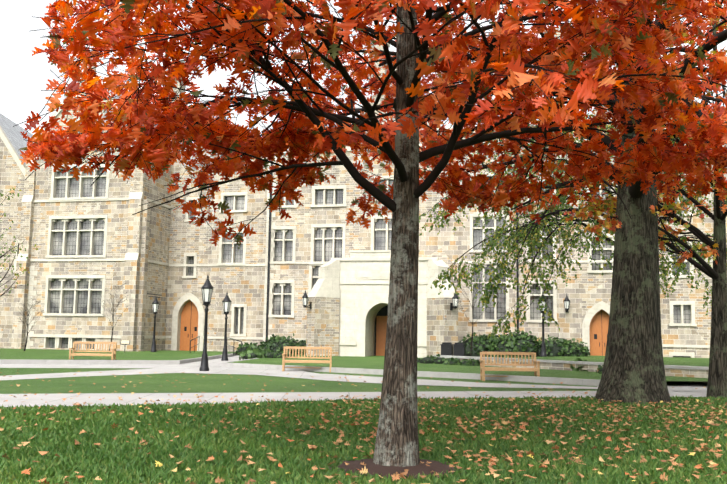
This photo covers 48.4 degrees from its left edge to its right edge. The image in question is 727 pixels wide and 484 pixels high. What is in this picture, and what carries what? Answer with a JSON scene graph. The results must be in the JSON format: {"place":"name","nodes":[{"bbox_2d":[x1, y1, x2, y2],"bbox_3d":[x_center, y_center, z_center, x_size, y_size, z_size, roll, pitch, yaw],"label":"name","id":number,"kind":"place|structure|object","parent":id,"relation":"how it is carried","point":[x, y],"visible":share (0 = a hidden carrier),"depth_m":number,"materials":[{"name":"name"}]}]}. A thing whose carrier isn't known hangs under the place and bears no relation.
{"place":"outdoors","nodes":[
{"label":"outdoors","id":0,"kind":"place"},
{"bbox_2d":[184,355,244,365],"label":"walkway","id":1,"kind":"structure","parent":0,"point":[214,362],"depth_m":40.95,"materials":[{"name":"concrete"}]},
{"bbox_2d":[221,293,231,360],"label":"lamp post","id":2,"kind":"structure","parent":1,"relation":"on","point":[226,301],"depth_m":42.63,"materials":[{"name":"black metal"}]},
{"bbox_2d":[227,337,242,354],"bbox_3d":[-7.898,6.416,49.327,0.050,1.202,4.234,3,-7,-21],"label":"hand rail","id":3,"kind":"object","parent":1,"relation":"on","point":[234,347],"visible":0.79,"depth_m":49.10,"materials":[{"name":"black metal"}]},
{"bbox_2d":[238,347,264,359],"bbox_3d":[-5.871,5.911,42.362,1.433,0.746,1.369,1,-7,-2],"label":"shrub","id":4,"kind":"object","parent":1,"relation":"on","point":[257,352],"depth_m":42.18,"materials":[{"name":"green plant"}]},
{"bbox_2d":[264,349,279,357],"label":"plant","id":5,"kind":"object","parent":1,"relation":"on","point":[267,352],"depth_m":43.06,"materials":[{"name":"green plant"}]},
{"bbox_2d":[0,332,725,483],"bbox_3d":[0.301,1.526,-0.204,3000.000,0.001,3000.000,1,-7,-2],"label":"lawn ground","id":6,"kind":"structure","parent":0,"point":[194,383],"depth_m":23.64,"materials":[{"name":"green plant"}]},
{"bbox_2d":[0,137,24,347],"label":"chapel stone walls","id":7,"kind":"structure","parent":6,"relation":"on","point":[12,175],"depth_m":55.69,"materials":[{"name":"beige stone"}]},
{"bbox_2d":[0,126,24,272],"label":"gable coping","id":8,"kind":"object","parent":7,"relation":"attached to","point":[9,146],"depth_m":56.17,"materials":[{"name":"beige stone"}]},
{"bbox_2d":[0,114,32,165],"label":"roof","id":9,"kind":"structure","parent":7,"relation":"on","point":[15,136],"depth_m":60.68,"materials":[{"name":"grey stone"}]},
{"bbox_2d":[69,341,116,359],"bbox_3d":[-12.342,5.053,36.854,1.976,0.997,0.684,1,-7,-5],"label":"bench","id":10,"kind":"object","parent":6,"relation":"on","point":[73,354],"visible":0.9,"depth_m":37.08,"materials":[{"name":"brown wood"}]},
{"bbox_2d":[190,336,199,351],"bbox_3d":[-10.900,6.692,52.162,0.050,1.202,4.735,1,-7,-5],"label":"hand rail","id":11,"kind":"object","parent":6,"relation":"on","point":[195,345],"visible":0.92,"depth_m":51.86,"materials":[{"name":"black metal"}]},
{"bbox_2d":[236,342,261,353],"bbox_3d":[-7.244,7.037,52.166,2.099,1.122,1.758,1,-7,-2],"label":"shrub","id":12,"kind":"object","parent":6,"relation":"on","point":[246,344],"depth_m":51.78,"materials":[{"name":"green plant"}]},
{"bbox_2d":[256,333,299,352],"bbox_3d":[-5.237,6.878,51.406,3.078,2.160,2.621,1,-7,-2],"label":"shrub","id":13,"kind":"object","parent":6,"relation":"on","point":[263,344],"depth_m":50.71,"materials":[{"name":"green plant"}]},
{"bbox_2d":[276,350,294,357],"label":"plant","id":14,"kind":"object","parent":6,"relation":"on","point":[282,352],"depth_m":43.17,"materials":[{"name":"green plant"}]},
{"bbox_2d":[293,340,305,354],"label":"shrub","id":15,"kind":"object","parent":6,"relation":"on","point":[301,342],"depth_m":50.34,"materials":[{"name":"green plant"}]},
{"bbox_2d":[0,353,599,385],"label":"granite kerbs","id":16,"kind":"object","parent":6,"relation":"on","point":[557,380],"visible":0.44,"depth_m":32.22,"materials":[{"name":"grey stone"}]},
{"bbox_2d":[0,364,706,406],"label":"concrete paths","id":17,"kind":"structure","parent":6,"relation":"on","point":[684,390],"depth_m":22.12,"materials":[{"name":"grey concrete"}]},
{"bbox_2d":[199,275,213,370],"bbox_3d":[-6.158,3.126,31.605,0.506,3.820,0.438,1,-7,-2],"label":"lamp post","id":18,"kind":"object","parent":17,"relation":"on","point":[207,287],"visible":0.98,"depth_m":31.56,"materials":[{"name":"black metal"}]},
{"bbox_2d":[282,346,331,371],"bbox_3d":[-2.253,4.704,32.397,1.976,0.997,0.684,1,-7,-2],"label":"bench","id":19,"kind":"object","parent":17,"relation":"on","point":[286,348],"visible":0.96,"depth_m":32.63,"materials":[{"name":"brown wood"}]},
{"bbox_2d":[0,348,707,381],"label":"raised lawn grass","id":20,"kind":"structure","parent":6,"relation":"on","point":[371,362],"depth_m":37.98,"materials":[{"name":"green plant"}]},
{"bbox_2d":[0,187,37,296],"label":"tree","id":21,"kind":"object","parent":20,"relation":"on","point":[4,254],"depth_m":45.76,"materials":[{"name":"plant"}]},
{"bbox_2d":[16,297,44,350],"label":"sapling branches","id":22,"kind":"object","parent":20,"relation":"on","point":[28,319],"visible":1,"depth_m":49.05,"materials":[{"name":"black plant"}]},
{"bbox_2d":[96,283,133,350],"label":"sapling branches","id":23,"kind":"object","parent":20,"relation":"on","point":[113,309],"visible":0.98,"depth_m":50.26,"materials":[{"name":"black plant"}]},
{"bbox_2d":[120,340,129,352],"bbox_3d":[-14.495,6.338,49.102,0.550,0.760,0.326,2,-7,-12],"label":"plaque sign","id":24,"kind":"object","parent":20,"relation":"on","point":[124,342],"visible":1,"depth_m":49.07,"materials":[{"name":"white metal"}]},
{"bbox_2d":[150,296,159,351],"bbox_3d":[-13.386,5.199,51.804,0.506,3.670,0.438,1,-7,-2],"label":"lamp post","id":25,"kind":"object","parent":20,"relation":"on","point":[155,304],"depth_m":51.76,"materials":[{"name":"black metal"}]},
{"bbox_2d":[417,354,444,363],"bbox_3d":[3.334,5.710,38.712,1.622,0.723,1.044,1,-7,-2],"label":"plant","id":26,"kind":"object","parent":20,"relation":"on","point":[429,361],"depth_m":38.36,"materials":[{"name":"green plant"}]},
{"bbox_2d":[440,342,465,355],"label":"litter bins","id":27,"kind":"object","parent":20,"relation":"on","point":[447,348],"visible":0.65,"depth_m":45.92,"materials":[{"name":"black metal"}]},
{"bbox_2d":[452,264,498,355],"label":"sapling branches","id":28,"kind":"object","parent":20,"relation":"on","point":[472,306],"visible":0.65,"depth_m":44.02,"materials":[{"name":"black plant"}]},
{"bbox_2d":[0,369,726,483],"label":"fallen leaves","id":29,"kind":"object","parent":6,"relation":"on","point":[396,476],"visible":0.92,"depth_m":12.27,"materials":[{"name":"orange plant"}]},
{"bbox_2d":[11,31,726,357],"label":"hall stone walls","id":30,"kind":"structure","parent":6,"relation":"on","point":[159,233],"depth_m":53.62,"materials":[{"name":"beige stone"}]},
{"bbox_2d":[302,289,311,308],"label":"wall lantern","id":31,"kind":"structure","parent":30,"relation":"attached to","point":[305,297],"depth_m":48.51,"materials":[{"name":"white glass"}]},
{"bbox_2d":[16,27,712,357],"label":"stone trim","id":32,"kind":"structure","parent":30,"relation":"attached to","point":[372,306],"depth_m":53.58,"materials":[{"name":"beige stone"}]},
{"bbox_2d":[48,168,690,357],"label":"windows","id":33,"kind":"structure","parent":30,"relation":"in","point":[380,244],"depth_m":54.01,"materials":[{"name":"grey glass"}]},
{"bbox_2d":[180,300,608,355],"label":"doors","id":34,"kind":"structure","parent":30,"relation":"in","point":[598,326],"depth_m":51.17,"materials":[{"name":"orange wood"}]},
{"bbox_2d":[184,144,607,355],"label":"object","id":35,"kind":"object","parent":30,"relation":"attached to","point":[383,311],"visible":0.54,"depth_m":53.30,"materials":[{"name":"black metal"}]},
{"bbox_2d":[109,67,726,152],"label":"roof","id":36,"kind":"structure","parent":30,"relation":"on","point":[242,118],"depth_m":60.19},
{"bbox_2d":[450,291,458,309],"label":"wall lantern","id":37,"kind":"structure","parent":30,"relation":"attached to","point":[455,300],"depth_m":46.46,"materials":[{"name":"white glass"}]},
{"bbox_2d":[564,294,569,311],"bbox_3d":[12.343,3.665,48.925,0.372,1.168,0.622,-3,-7,28],"label":"wall lantern","id":38,"kind":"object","parent":30,"relation":"attached to","point":[566,302],"depth_m":48.74,"materials":[{"name":"white glass"}]},
{"bbox_2d":[13,0,726,466],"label":"red oak","id":39,"kind":"object","parent":6,"relation":"on","point":[506,36],"depth_m":9.49,"materials":[{"name":"plant"}]},
{"bbox_2d":[318,252,449,357],"bbox_3d":[1.148,4.079,48.584,8.084,7.000,1.301,-1,-7,13],"label":"entrance portal","id":40,"kind":"object","parent":6,"relation":"on","point":[354,298],"visible":0.35,"depth_m":49.07,"materials":[{"name":"beige stone"}]},
{"bbox_2d":[324,458,460,478],"bbox_3d":[0.403,2.562,9.306,1.604,0.082,1.624,5,-8,-32],"label":"mulch ring","id":41,"kind":"object","parent":6,"relation":"on","point":[420,468],"visible":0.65,"depth_m":8.99,"materials":[{"name":"brown soil"}]},
{"bbox_2d":[443,357,460,364],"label":"plant","id":42,"kind":"object","parent":6,"relation":"on","point":[447,361],"depth_m":37.43,"materials":[{"name":"green plant"}]},
{"bbox_2d":[458,358,479,365],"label":"plant","id":43,"kind":"object","parent":6,"relation":"on","point":[469,362],"depth_m":36.61,"materials":[{"name":"green plant"}]},
{"bbox_2d":[458,332,499,356],"bbox_3d":[7.093,6.458,48.054,3.251,2.166,2.301,1,-7,-2],"label":"shrub","id":44,"kind":"object","parent":6,"relation":"on","point":[480,339],"depth_m":47.37,"materials":[{"name":"green plant"}]},
{"bbox_2d":[278,0,726,403],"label":"old oak","id":45,"kind":"object","parent":6,"relation":"on","point":[633,370],"depth_m":19.07,"materials":[{"name":"orange plant"}]},
{"bbox_2d":[480,352,539,380],"bbox_3d":[5.048,4.309,27.924,1.976,0.997,0.684,1,-6,0],"label":"bench","id":46,"kind":"object","parent":6,"relation":"on","point":[535,369],"visible":0.92,"depth_m":28.15,"materials":[{"name":"brown wood"}]},
{"bbox_2d":[491,328,540,356],"bbox_3d":[9.089,6.386,47.730,3.699,2.555,2.399,1,-7,-2],"label":"shrub","id":47,"kind":"object","parent":6,"relation":"on","point":[511,344],"depth_m":47.01,"materials":[{"name":"green plant"}]},
{"bbox_2d":[533,334,590,356],"bbox_3d":[11.518,6.340,46.678,3.458,1.970,2.576,1,-7,-2],"label":"shrub","id":48,"kind":"object","parent":6,"relation":"on","point":[566,343],"depth_m":45.93,"materials":[{"name":"green plant"}]},
{"bbox_2d":[570,358,587,370],"bbox_3d":[8.932,5.093,32.891,1.121,0.730,1.430,1,-7,-2],"label":"shrub","id":49,"kind":"object","parent":6,"relation":"on","point":[574,368],"visible":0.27,"depth_m":32.70,"materials":[{"name":"green plant"}]},
{"bbox_2d":[454,358,708,383],"bbox_3d":[15.457,4.322,24.188,0.400,0.500,38.791,6,-8,-37],"label":"wall stone","id":50,"kind":"object","parent":6,"relation":"on","point":[668,371],"depth_m":32.25,"materials":[{"name":"beige stone"}]},
{"bbox_2d":[433,355,708,369],"bbox_3d":[15.462,4.024,24.222,0.500,0.100,38.841,6,-8,-37],"label":"wall coping","id":51,"kind":"object","parent":50,"relation":"on","point":[602,363],"depth_m":33.02,"materials":[{"name":"stone"}]},
{"bbox_2d":[596,365,602,373],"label":"plant","id":52,"kind":"object","parent":6,"relation":"on","point":[599,367],"depth_m":30.47,"materials":[{"name":"green plant"}]},
{"bbox_2d":[563,6,726,398],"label":"tree","id":53,"kind":"object","parent":6,"relation":"on","point":[717,371],"depth_m":21.43,"materials":[{"name":"orange plant"}]},
{"bbox_2d":[0,394,726,483],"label":"grass","id":54,"kind":"structure","parent":0,"point":[54,438],"depth_m":11.17,"materials":[{"name":"green plant"}]},
{"bbox_2d":[0,0,726,331],"label":"sky","id":55,"kind":"structure","parent":0,"point":[23,76],"materials":[{"name":"white"}]},
{"bbox_2d":[419,46,726,338],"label":"tree","id":56,"kind":"object","parent":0,"point":[447,276],"depth_m":30.17,"materials":[{"name":"green plant"}]},
{"bbox_2d":[496,355,708,366],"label":"terrace grass","id":57,"kind":"structure","parent":0,"point":[686,361],"depth_m":40.38,"materials":[{"name":"green plant"}]},
{"bbox_2d":[538,292,546,356],"bbox_3d":[9.798,4.445,44.073,0.506,3.620,0.438,1,-7,-2],"label":"lamp post","id":58,"kind":"object","parent":57,"relation":"on","point":[543,351],"visible":0.69,"depth_m":43.94,"materials":[{"name":"black metal"}]}
]}

